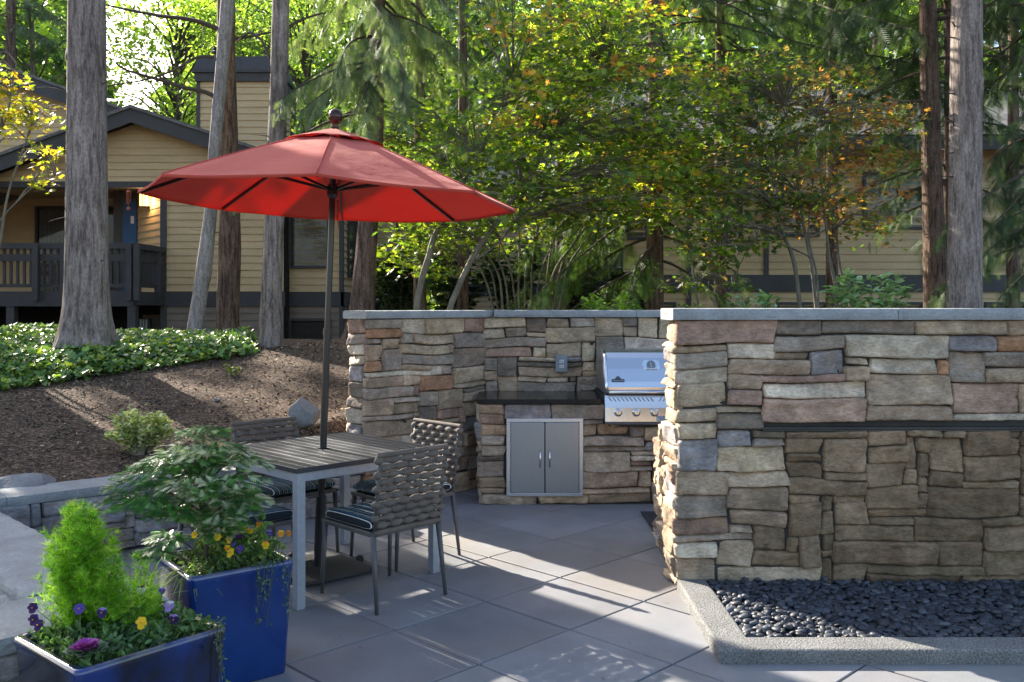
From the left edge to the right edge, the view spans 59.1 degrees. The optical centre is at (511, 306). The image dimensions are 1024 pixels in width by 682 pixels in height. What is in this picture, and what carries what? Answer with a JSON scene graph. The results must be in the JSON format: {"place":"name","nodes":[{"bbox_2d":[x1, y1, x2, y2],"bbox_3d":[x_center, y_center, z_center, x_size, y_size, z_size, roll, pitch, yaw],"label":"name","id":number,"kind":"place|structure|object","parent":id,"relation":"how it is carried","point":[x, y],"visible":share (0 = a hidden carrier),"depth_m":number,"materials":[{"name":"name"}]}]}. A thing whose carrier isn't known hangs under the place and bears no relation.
{"place":"outdoors","nodes":[
{"label":"outdoors","id":0,"kind":"place"},
{"bbox_2d":[0,309,431,482],"bbox_3d":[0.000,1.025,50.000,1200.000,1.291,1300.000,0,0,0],"label":"ground","id":1,"kind":"structure","parent":0,"point":[46,461],"depth_m":8.13,"materials":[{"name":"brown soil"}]},
{"bbox_2d":[0,473,55,488],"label":"boulder","id":2,"kind":"object","parent":1,"relation":"on","point":[24,480],"visible":0.38,"depth_m":5.86,"materials":[{"name":"grey stone"}]},
{"bbox_2d":[0,50,65,246],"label":"vine maple","id":3,"kind":"object","parent":1,"relation":"on","point":[20,113],"visible":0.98,"depth_m":9.99,"materials":[{"name":"yellow plant"}]},
{"bbox_2d":[0,0,66,86],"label":"evergreen tree","id":4,"kind":"object","parent":1,"relation":"on","point":[10,29],"visible":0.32,"depth_m":22.41,"materials":[{"name":"green plant"}]},
{"bbox_2d":[0,0,117,100],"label":"leafy tree","id":5,"kind":"object","parent":1,"relation":"on","point":[33,70],"visible":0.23,"depth_m":26.98,"materials":[{"name":"green plant"}]},
{"bbox_2d":[0,322,259,390],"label":"ivy ground cover","id":6,"kind":"object","parent":1,"relation":"on","point":[21,354],"visible":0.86,"depth_m":9.61,"materials":[{"name":"green plant"}]},
{"bbox_2d":[34,0,120,347],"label":"fir tree","id":7,"kind":"object","parent":6,"relation":"on","point":[86,316],"visible":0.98,"depth_m":9.63,"materials":[{"name":"grey plant"}]},
{"bbox_2d":[104,404,176,454],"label":"variegated shrub","id":8,"kind":"object","parent":1,"relation":"on","point":[137,434],"visible":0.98,"depth_m":6.68,"materials":[{"name":"green plant"}]},
{"bbox_2d":[106,0,234,332],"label":"pale tree","id":9,"kind":"object","parent":1,"relation":"on","point":[202,279],"visible":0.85,"depth_m":11.93,"materials":[{"name":"grey plant"}]},
{"bbox_2d":[0,343,342,477],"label":"fallen leaves","id":10,"kind":"object","parent":1,"relation":"on","point":[97,476],"visible":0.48,"depth_m":8.14,"materials":[{"name":"brown plant"}]},
{"bbox_2d":[106,0,264,125],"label":"leafy tree","id":11,"kind":"object","parent":1,"relation":"on","point":[186,45],"visible":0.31,"depth_m":24.45,"materials":[{"name":"green plant"}]},
{"bbox_2d":[0,47,412,338],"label":"apartment house","id":12,"kind":"structure","parent":1,"relation":"on","point":[153,248],"depth_m":17.09,"materials":[{"name":"beige wood"}]},
{"bbox_2d":[35,206,64,290],"bbox_3d":[-9.748,-1.148,19.450,0.996,2.029,0.120,0,0,0],"label":"window","id":13,"kind":"structure","parent":12,"relation":"in","point":[38,213],"depth_m":19.47,"materials":[{"name":"black glass"}]},
{"bbox_2d":[126,183,130,210],"bbox_3d":[-7.173,-2.054,16.900,0.090,0.510,0.090,0,0,0],"label":"wind chime","id":14,"kind":"object","parent":12,"relation":"hanging from","point":[128,197],"visible":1,"depth_m":16.89,"materials":[{"name":"orange metal"}]},
{"bbox_2d":[123,199,136,290],"bbox_3d":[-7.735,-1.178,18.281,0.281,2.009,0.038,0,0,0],"label":"front door","id":15,"kind":"structure","parent":12,"relation":"in","point":[129,217],"depth_m":18.27,"materials":[{"name":"blue paint"}]},
{"bbox_2d":[139,194,149,206],"bbox_3d":[-7.178,-2.091,17.688,0.189,0.272,0.165,0,0,0],"label":"wall lamp","id":16,"kind":"object","parent":12,"relation":"attached to","point":[144,200],"visible":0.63,"depth_m":17.62,"materials":[{"name":"yellow"}]},
{"bbox_2d":[139,318,150,329],"bbox_3d":[-7.163,0.339,17.637,0.178,0.229,0.165,0,0,0],"label":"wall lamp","id":17,"kind":"object","parent":12,"relation":"attached to","point":[144,323],"visible":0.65,"depth_m":17.57,"materials":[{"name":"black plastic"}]},
{"bbox_2d":[289,318,324,338],"bbox_3d":[-3.894,0.607,17.430,0.810,0.779,0.120,0,0,0],"label":"window","id":18,"kind":"structure","parent":12,"relation":"in","point":[290,319],"depth_m":17.37,"materials":[{"name":"black glass"}]},
{"bbox_2d":[289,217,327,267],"bbox_3d":[-3.905,-1.312,17.430,0.789,1.139,0.120,0,0,0],"label":"window","id":19,"kind":"structure","parent":12,"relation":"in","point":[290,218],"depth_m":17.43,"materials":[{"name":"grey glass"}]},
{"bbox_2d":[347,221,357,277],"bbox_3d":[-3.243,-1.250,19.250,0.054,1.300,2.700,0,0,0],"label":"window","id":20,"kind":"structure","parent":12,"relation":"in","point":[352,226],"depth_m":18.11,"materials":[{"name":"black glass"}]},
{"bbox_2d":[192,0,270,332],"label":"fir tree","id":21,"kind":"object","parent":1,"relation":"on","point":[229,270],"visible":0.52,"depth_m":12.39,"materials":[{"name":"brown plant"}]},
{"bbox_2d":[224,363,240,376],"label":"ivy sprig","id":22,"kind":"object","parent":1,"relation":"on","point":[231,370],"visible":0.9,"depth_m":9.20,"materials":[{"name":"green plant"}]},
{"bbox_2d":[154,0,331,132],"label":"leafy tree","id":23,"kind":"object","parent":1,"relation":"on","point":[249,5],"visible":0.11,"depth_m":26.21,"materials":[{"name":"green plant"}]},
{"bbox_2d":[230,0,325,346],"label":"fir tree","id":24,"kind":"object","parent":1,"relation":"on","point":[270,333],"visible":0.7,"depth_m":10.80,"materials":[{"name":"grey plant"}]},
{"bbox_2d":[288,397,320,427],"bbox_3d":[-1.688,0.863,7.343,0.242,0.252,0.181,0,0,0],"label":"boulder","id":25,"kind":"object","parent":1,"relation":"on","point":[305,412],"visible":0.94,"depth_m":7.29,"materials":[{"name":"grey stone"}]},
{"bbox_2d":[207,0,404,135],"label":"leafy tree","id":26,"kind":"object","parent":1,"relation":"on","point":[305,63],"visible":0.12,"depth_m":23.23,"materials":[{"name":"green plant"}]},
{"bbox_2d":[232,0,498,343],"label":"hemlock tree","id":27,"kind":"object","parent":1,"relation":"on","point":[391,29],"visible":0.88,"depth_m":11.20,"materials":[{"name":"green plant"}]},
{"bbox_2d":[270,0,484,250],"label":"leafy tree","id":28,"kind":"object","parent":1,"relation":"on","point":[346,42],"visible":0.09,"depth_m":25.57,"materials":[{"name":"green plant"}]},
{"bbox_2d":[328,0,468,309],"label":"fir tree","id":29,"kind":"object","parent":1,"relation":"on","point":[415,279],"visible":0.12,"depth_m":13.33,"materials":[{"name":"brown plant"}]},
{"bbox_2d":[375,233,432,309],"bbox_3d":[-1.736,-0.209,14.027,1.105,1.882,0.975,0,0,-15],"label":"evergreen bush","id":30,"kind":"object","parent":1,"relation":"on","point":[402,288],"visible":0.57,"depth_m":13.83,"materials":[{"name":"green plant"}]},
{"bbox_2d":[347,0,556,257],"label":"leafy tree","id":31,"kind":"object","parent":1,"relation":"on","point":[469,65],"visible":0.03,"depth_m":27.55,"materials":[{"name":"green plant"}]},
{"bbox_2d":[426,223,497,309],"bbox_3d":[-0.960,-0.343,15.086,1.448,2.152,1.185,0,0,-16],"label":"evergreen bush","id":32,"kind":"object","parent":1,"relation":"on","point":[444,297],"visible":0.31,"depth_m":14.88,"materials":[{"name":"green plant"}]},
{"bbox_2d":[342,93,615,310],"bbox_3d":[-0.556,-1.183,12.340,4.237,3.530,2.446,0,0,0],"label":"vine maple","id":33,"kind":"object","parent":1,"relation":"on","point":[413,235],"visible":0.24,"depth_m":12.22,"materials":[{"name":"green plant"}]},
{"bbox_2d":[454,0,521,309],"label":"fir tree","id":34,"kind":"object","parent":1,"relation":"on","point":[462,301],"visible":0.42,"depth_m":14.15,"materials":[{"name":"brown plant"}]},
{"bbox_2d":[469,234,546,309],"bbox_3d":[-0.062,-0.290,15.495,1.471,2.046,1.220,0,0,0],"label":"evergreen bush","id":35,"kind":"object","parent":1,"relation":"on","point":[508,274],"visible":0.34,"depth_m":15.37,"materials":[{"name":"green plant"}]},
{"bbox_2d":[0,0,1023,309],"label":"distant woods","id":36,"kind":"object","parent":1,"relation":"on","point":[430,302],"visible":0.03,"depth_m":36.50,"materials":[{"name":"green plant"}]},
{"bbox_2d":[444,0,678,288],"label":"evergreen tree","id":37,"kind":"object","parent":1,"relation":"on","point":[494,97],"visible":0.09,"depth_m":18.36,"materials":[{"name":"green plant"}]},
{"bbox_2d":[519,0,626,309],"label":"fir tree","id":38,"kind":"object","parent":1,"relation":"on","point":[563,236],"visible":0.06,"depth_m":13.73,"materials":[{"name":"brown plant"}]},
{"bbox_2d":[373,0,774,309],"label":"vine maple","id":39,"kind":"object","parent":1,"relation":"on","point":[553,130],"visible":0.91,"depth_m":10.40,"materials":[{"name":"green plant"}]},
{"bbox_2d":[537,238,612,309],"bbox_3d":[1.059,-0.199,15.024,1.311,1.862,1.250,0,0,0],"label":"evergreen bush","id":40,"kind":"object","parent":1,"relation":"on","point":[571,305],"visible":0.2,"depth_m":14.84,"materials":[{"name":"green plant"}]},
{"bbox_2d":[474,0,708,166],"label":"leafy tree","id":41,"kind":"object","parent":1,"relation":"on","point":[537,12],"visible":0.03,"depth_m":27.50,"materials":[{"name":"green plant"}]},
{"bbox_2d":[579,292,641,309],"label":"fern bush","id":42,"kind":"object","parent":1,"relation":"on","point":[622,304],"visible":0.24,"depth_m":9.21,"materials":[{"name":"green plant"}]},
{"bbox_2d":[604,262,645,309],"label":"evergreen bush","id":43,"kind":"object","parent":1,"relation":"on","point":[619,272],"visible":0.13,"depth_m":14.50,"materials":[{"name":"green plant"}]},
{"bbox_2d":[452,0,871,309],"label":"tree","id":44,"kind":"object","parent":1,"relation":"on","point":[651,269],"visible":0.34,"depth_m":11.93,"materials":[{"name":"green plant"}]},
{"bbox_2d":[649,199,786,307],"bbox_3d":[2.410,-0.258,10.511,1.537,2.189,1.398,0,0,0],"label":"vine maple","id":45,"kind":"object","parent":1,"relation":"on","point":[722,251],"visible":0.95,"depth_m":10.50,"materials":[{"name":"green plant"}]},
{"bbox_2d":[617,0,840,88],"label":"leafy tree","id":46,"kind":"object","parent":1,"relation":"on","point":[730,20],"visible":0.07,"depth_m":25.96,"materials":[{"name":"green plant"}]},
{"bbox_2d":[558,0,901,307],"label":"evergreen tree","id":47,"kind":"object","parent":1,"relation":"on","point":[720,46],"visible":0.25,"depth_m":12.91,"materials":[{"name":"green plant"}]},
{"bbox_2d":[442,89,1023,309],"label":"apartment house","id":48,"kind":"structure","parent":1,"relation":"on","point":[768,273],"depth_m":16.59,"materials":[{"name":"beige"}]},
{"bbox_2d":[627,212,666,239],"bbox_3d":[2.474,-1.504,16.600,0.737,0.541,0.120,0,0,0],"label":"window","id":49,"kind":"structure","parent":48,"relation":"in","point":[628,235],"depth_m":16.54,"materials":[{"name":"black glass"}]},
{"bbox_2d":[711,193,742,241],"bbox_3d":[3.939,-1.646,16.600,0.570,0.923,0.120,0,0,0],"label":"window","id":50,"kind":"structure","parent":48,"relation":"in","point":[740,207],"depth_m":16.54,"materials":[{"name":"grey glass"}]},
{"bbox_2d":[777,195,819,236],"bbox_3d":[5.252,-1.666,16.600,0.766,0.766,0.120,0,0,0],"label":"window","id":51,"kind":"structure","parent":48,"relation":"in","point":[792,235],"depth_m":16.54,"materials":[{"name":"grey glass"}]},
{"bbox_2d":[776,302,824,307],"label":"window","id":52,"kind":"structure","parent":48,"relation":"in","point":[778,303],"depth_m":16.54,"materials":[{"name":"black glass"}]},
{"bbox_2d":[862,172,921,229],"bbox_3d":[7.036,-1.945,16.600,1.198,1.051,0.120,0,0,0],"label":"window","id":53,"kind":"structure","parent":48,"relation":"in","point":[864,180],"depth_m":16.54,"materials":[{"name":"black wood"}]},
{"bbox_2d":[724,287,781,307],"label":"rhododendron","id":54,"kind":"object","parent":1,"relation":"on","point":[763,300],"visible":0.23,"depth_m":8.71,"materials":[{"name":"green plant"}]},
{"bbox_2d":[625,38,932,307],"bbox_3d":[3.200,-1.265,11.229,3.879,4.144,2.794,0,0,0],"label":"vine maple","id":55,"kind":"object","parent":1,"relation":"on","point":[776,94],"visible":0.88,"depth_m":10.96,"materials":[{"name":"green plant"}]},
{"bbox_2d":[695,0,1016,307],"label":"evergreen tree","id":56,"kind":"object","parent":1,"relation":"on","point":[860,50],"visible":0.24,"depth_m":13.63,"materials":[{"name":"green plant"}]},
{"bbox_2d":[695,0,1023,307],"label":"cedar tree","id":57,"kind":"object","parent":1,"relation":"on","point":[934,270],"visible":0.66,"depth_m":11.71,"materials":[{"name":"green plant"}]},
{"bbox_2d":[818,267,919,307],"bbox_3d":[3.446,0.326,8.715,0.967,1.421,0.675,0,0,13],"label":"rhododendron","id":58,"kind":"object","parent":1,"relation":"on","point":[846,295],"visible":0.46,"depth_m":8.66,"materials":[{"name":"green plant"}]},
{"bbox_2d":[768,0,984,88],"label":"leafy tree","id":59,"kind":"object","parent":1,"relation":"on","point":[868,43],"visible":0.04,"depth_m":26.95,"materials":[{"name":"green plant"}]},
{"bbox_2d":[811,0,1023,255],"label":"cedar tree","id":60,"kind":"object","parent":1,"relation":"on","point":[886,210],"visible":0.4,"depth_m":13.49,"materials":[{"name":"green plant"}]},
{"bbox_2d":[859,0,1023,307],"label":"evergreen tree","id":61,"kind":"object","parent":1,"relation":"on","point":[1013,263],"visible":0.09,"depth_m":15.53,"materials":[{"name":"green plant"}]},
{"bbox_2d":[921,0,988,307],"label":"fir tree","id":62,"kind":"object","parent":1,"relation":"on","point":[964,285],"visible":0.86,"depth_m":9.37,"materials":[{"name":"grey plant"}]},
{"bbox_2d":[889,0,1022,83],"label":"leafy tree","id":63,"kind":"object","parent":1,"relation":"on","point":[988,46],"depth_m":27.95,"materials":[{"name":"green plant"}]},
{"bbox_2d":[925,0,1023,307],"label":"cedar tree","id":64,"kind":"object","parent":1,"relation":"on","point":[1009,184],"visible":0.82,"depth_m":10.63,"materials":[{"name":"green plant"}]},
{"bbox_2d":[0,0,1020,305],"label":"sky","id":65,"kind":"structure","parent":0,"point":[135,87],"materials":[{"name":"white"}]},
{"bbox_2d":[100,488,1023,681],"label":"patio paving","id":66,"kind":"structure","parent":0,"point":[591,615],"depth_m":4.70,"materials":[{"name":"grey concrete"}]},
{"bbox_2d":[0,512,168,681],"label":"seat wall","id":67,"kind":"structure","parent":66,"relation":"on","point":[21,549],"depth_m":3.79,"materials":[{"name":"stone"}]},
{"bbox_2d":[14,601,225,681],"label":"blue planter","id":68,"kind":"object","parent":66,"relation":"on","point":[192,657],"visible":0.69,"depth_m":2.94,"materials":[{"name":"ceramic"}]},
{"bbox_2d":[28,614,54,635],"bbox_3d":[-1.495,1.064,2.925,0.127,0.154,0.024,0,0,-35],"label":"pansy","id":69,"kind":"object","parent":68,"relation":"in","point":[32,618],"visible":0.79,"depth_m":2.90,"materials":[{"name":"purple plant"}]},
{"bbox_2d":[27,603,61,636],"bbox_3d":[-1.523,1.054,2.967,0.125,0.174,0.017,0,0,-24],"label":"pansy","id":70,"kind":"object","parent":68,"relation":"in","point":[32,607],"visible":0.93,"depth_m":2.95,"materials":[{"name":"purple plant"}]},
{"bbox_2d":[33,619,58,641],"bbox_3d":[-1.461,1.065,2.894,0.126,0.150,0.031,0,0,-45],"label":"pansy","id":71,"kind":"object","parent":68,"relation":"in","point":[38,624],"visible":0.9,"depth_m":2.86,"materials":[{"name":"purple plant"}]},
{"bbox_2d":[73,604,84,638],"bbox_3d":[-1.385,1.048,2.901,0.025,0.186,0.038,0,0,44],"label":"pansy","id":72,"kind":"object","parent":68,"relation":"in","point":[78,608],"visible":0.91,"depth_m":2.90,"materials":[{"name":"purple plant"}]},
{"bbox_2d":[62,637,109,656],"bbox_3d":[-1.330,1.059,2.828,0.137,0.037,0.138,0,0,0],"label":"ornamental kale","id":73,"kind":"object","parent":68,"relation":"in","point":[83,643],"visible":0.98,"depth_m":2.82,"materials":[{"name":"purple plant"}]},
{"bbox_2d":[28,496,166,633],"bbox_3d":[-1.397,0.900,3.092,0.456,0.524,0.340,0,0,0],"label":"lime bush","id":74,"kind":"object","parent":68,"relation":"in","point":[75,570],"visible":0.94,"depth_m":3.04,"materials":[{"name":"green plant"}]},
{"bbox_2d":[96,607,106,638],"bbox_3d":[-1.326,1.056,2.919,0.028,0.168,0.028,0,0,-37],"label":"pansy","id":75,"kind":"object","parent":68,"relation":"in","point":[101,612],"visible":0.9,"depth_m":2.92,"materials":[{"name":"purple plant"}]},
{"bbox_2d":[19,595,217,666],"bbox_3d":[-1.328,1.105,3.073,0.465,0.178,0.509,0,0,41],"label":"pansy foliage","id":76,"kind":"object","parent":68,"relation":"in","point":[160,633],"visible":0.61,"depth_m":2.99,"materials":[{"name":"green plant"}]},
{"bbox_2d":[135,617,146,646],"bbox_3d":[-1.206,1.071,2.925,0.061,0.138,0.021,0,0,40],"label":"pansy","id":77,"kind":"object","parent":68,"relation":"in","point":[140,622],"visible":0.96,"depth_m":2.92,"materials":[{"name":"yellow plant"}]},
{"bbox_2d":[115,557,207,607],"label":"spider grass","id":78,"kind":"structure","parent":68,"relation":"in","point":[152,580],"depth_m":3.22,"materials":[{"name":"green plant"}]},
{"bbox_2d":[164,601,173,641],"bbox_3d":[-1.157,1.067,3.047,0.039,0.146,0.020,0,0,0],"label":"pansy","id":79,"kind":"object","parent":68,"relation":"in","point":[168,605],"visible":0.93,"depth_m":3.05,"materials":[{"name":"purple plant"}]},
{"bbox_2d":[163,614,178,641],"bbox_3d":[-1.143,1.080,3.004,0.076,0.122,0.016,0,0,19],"label":"pansy","id":80,"kind":"object","parent":68,"relation":"in","point":[173,618],"visible":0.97,"depth_m":3.00,"materials":[{"name":"purple plant"}]},
{"bbox_2d":[213,616,230,681],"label":"trailing vine","id":81,"kind":"object","parent":68,"relation":"hanging from","point":[221,647],"visible":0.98,"depth_m":3.08,"materials":[{"name":"green plant"}]},
{"bbox_2d":[0,466,363,551],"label":"seat wall","id":82,"kind":"structure","parent":66,"relation":"on","point":[35,508],"depth_m":5.85,"materials":[{"name":"stone"}]},
{"bbox_2d":[156,540,292,681],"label":"blue planter","id":83,"kind":"object","parent":66,"relation":"on","point":[252,651],"visible":0.55,"depth_m":3.83,"materials":[{"name":"ceramic"}]},
{"bbox_2d":[140,561,226,600],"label":"sedge grass","id":84,"kind":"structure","parent":83,"relation":"in","point":[189,570],"depth_m":3.76,"materials":[{"name":"green plant"}]},
{"bbox_2d":[94,423,277,569],"bbox_3d":[-1.398,0.838,3.917,0.783,0.666,0.516,0,0,0],"label":"maple","id":85,"kind":"object","parent":83,"relation":"on","point":[222,514],"visible":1,"depth_m":3.83,"materials":[{"name":"green plant"}]},
{"bbox_2d":[165,546,235,575],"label":"creeping sedge","id":86,"kind":"object","parent":83,"relation":"in","point":[203,564],"visible":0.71,"depth_m":3.89,"materials":[{"name":"green plant"}]},
{"bbox_2d":[193,522,286,570],"bbox_3d":[-1.225,1.062,4.015,0.334,0.242,0.446,0,0,-40],"label":"foliage","id":87,"kind":"object","parent":83,"relation":"in","point":[243,541],"depth_m":3.93,"materials":[{"name":"plant"}]},
{"bbox_2d":[250,509,273,561],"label":"pansy foliage","id":88,"kind":"object","parent":83,"relation":"in","point":[262,528],"visible":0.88,"depth_m":3.90,"materials":[{"name":"green plant"}]},
{"bbox_2d":[252,556,292,626],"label":"trailing vine","id":89,"kind":"object","parent":83,"relation":"hanging from","point":[269,579],"visible":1,"depth_m":3.85,"materials":[{"name":"green plant"}]},
{"bbox_2d":[166,443,292,549],"bbox_3d":[-1.552,1.179,5.028,0.509,0.844,0.551,0,0,45],"label":"patio chair","id":90,"kind":"object","parent":66,"relation":"on","point":[277,515],"visible":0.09,"depth_m":4.97,"materials":[{"name":"beige wicker"}]},
{"bbox_2d":[230,416,338,551],"bbox_3d":[-1.492,1.179,5.921,0.509,0.844,0.551,0,0,-45],"label":"patio chair","id":91,"kind":"object","parent":66,"relation":"on","point":[280,489],"visible":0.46,"depth_m":5.93,"materials":[{"name":"beige wicker"}]},
{"bbox_2d":[138,109,516,585],"bbox_3d":[-1.087,0.205,5.461,2.080,2.806,2.081,0,0,15],"label":"patio umbrella","id":92,"kind":"object","parent":66,"relation":"on","point":[333,173],"visible":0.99,"depth_m":5.44,"materials":[{"name":"red fabric"}]},
{"bbox_2d":[213,432,441,609],"bbox_3d":[-1.130,1.225,5.450,1.003,0.750,1.001,0,0,45],"label":"patio table","id":93,"kind":"object","parent":66,"relation":"on","point":[302,460],"visible":0.69,"depth_m":5.15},
{"bbox_2d":[320,443,449,615],"bbox_3d":[-0.708,1.179,5.028,0.509,0.844,0.551,0,0,-45],"label":"patio chair","id":94,"kind":"object","parent":66,"relation":"on","point":[384,513],"visible":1,"depth_m":4.87,"materials":[{"name":"beige wicker"}]},
{"bbox_2d":[350,418,462,571],"bbox_3d":[-0.678,1.179,5.822,0.509,0.844,0.551,0,0,45],"label":"patio chair","id":95,"kind":"object","parent":66,"relation":"on","point":[364,488],"visible":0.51,"depth_m":5.83,"materials":[{"name":"beige wicker"}]},
{"bbox_2d":[343,310,669,502],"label":"barbecue wall","id":96,"kind":"structure","parent":66,"relation":"on","point":[407,367],"depth_m":7.85,"materials":[{"name":"stone"}]},
{"bbox_2d":[555,355,567,371],"bbox_3d":[0.436,0.502,7.978,0.105,0.145,0.085,0,0,0],"label":"power outlet","id":97,"kind":"object","parent":96,"relation":"attached to","point":[561,363],"visible":1,"depth_m":7.95,"materials":[{"name":"grey plastic"}]},
{"bbox_2d":[474,391,658,504],"bbox_3d":[1.270,1.184,7.646,3.161,0.878,0.810,0,0,0],"label":"grill counter","id":98,"kind":"object","parent":66,"relation":"on","point":[551,447],"visible":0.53,"depth_m":7.30,"materials":[{"name":"stone"}]},
{"bbox_2d":[511,422,544,492],"bbox_3d":[0.126,1.215,7.273,0.272,0.566,0.064,0,0,0],"label":"cabinet door","id":99,"kind":"structure","parent":98,"relation":"in","point":[527,438],"depth_m":7.28,"materials":[{"name":"metal"}]},
{"bbox_2d":[545,422,578,492],"bbox_3d":[0.404,1.215,7.273,0.272,0.566,0.064,0,0,0],"label":"cabinet door","id":100,"kind":"structure","parent":98,"relation":"in","point":[561,438],"depth_m":7.28,"materials":[{"name":"metal"}]},
{"bbox_2d":[595,347,669,426],"bbox_3d":[1.135,0.661,7.583,0.804,0.629,0.793,0,0,0],"label":"gas grill","id":101,"kind":"object","parent":98,"relation":"in","point":[630,390],"visible":0.71,"depth_m":7.27,"materials":[{"name":"silver metal"}]},
{"bbox_2d":[641,511,656,531],"bbox_3d":[1.475,1.593,6.600,0.950,0.009,0.840,0,0,0],"label":"rubber mat","id":102,"kind":"object","parent":66,"relation":"on","point":[649,516],"visible":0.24,"depth_m":6.84,"materials":[{"name":"black rubber"}]},
{"bbox_2d":[652,416,668,557],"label":"stone wall","id":103,"kind":"structure","parent":66,"relation":"on","point":[661,495],"depth_m":5.89,"materials":[{"name":"beige stone"}]},
{"bbox_2d":[661,308,1023,584],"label":"stone wall","id":104,"kind":"structure","parent":66,"relation":"on","point":[871,445],"depth_m":5.10,"materials":[{"name":"stone"}]},
{"bbox_2d":[677,579,1023,666],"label":"pebble bed kerb","id":105,"kind":"structure","parent":66,"relation":"on","point":[728,641],"depth_m":4.08,"materials":[{"name":"grey concrete"}]},
{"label":"pebble bed base","id":106,"kind":"structure","parent":66,"relation":"on","visible":0},
{"bbox_2d":[707,576,1023,636],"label":"black pebbles","id":107,"kind":"object","parent":106,"relation":"on","point":[755,607],"visible":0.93,"depth_m":4.63,"materials":[{"name":"black gravel"}]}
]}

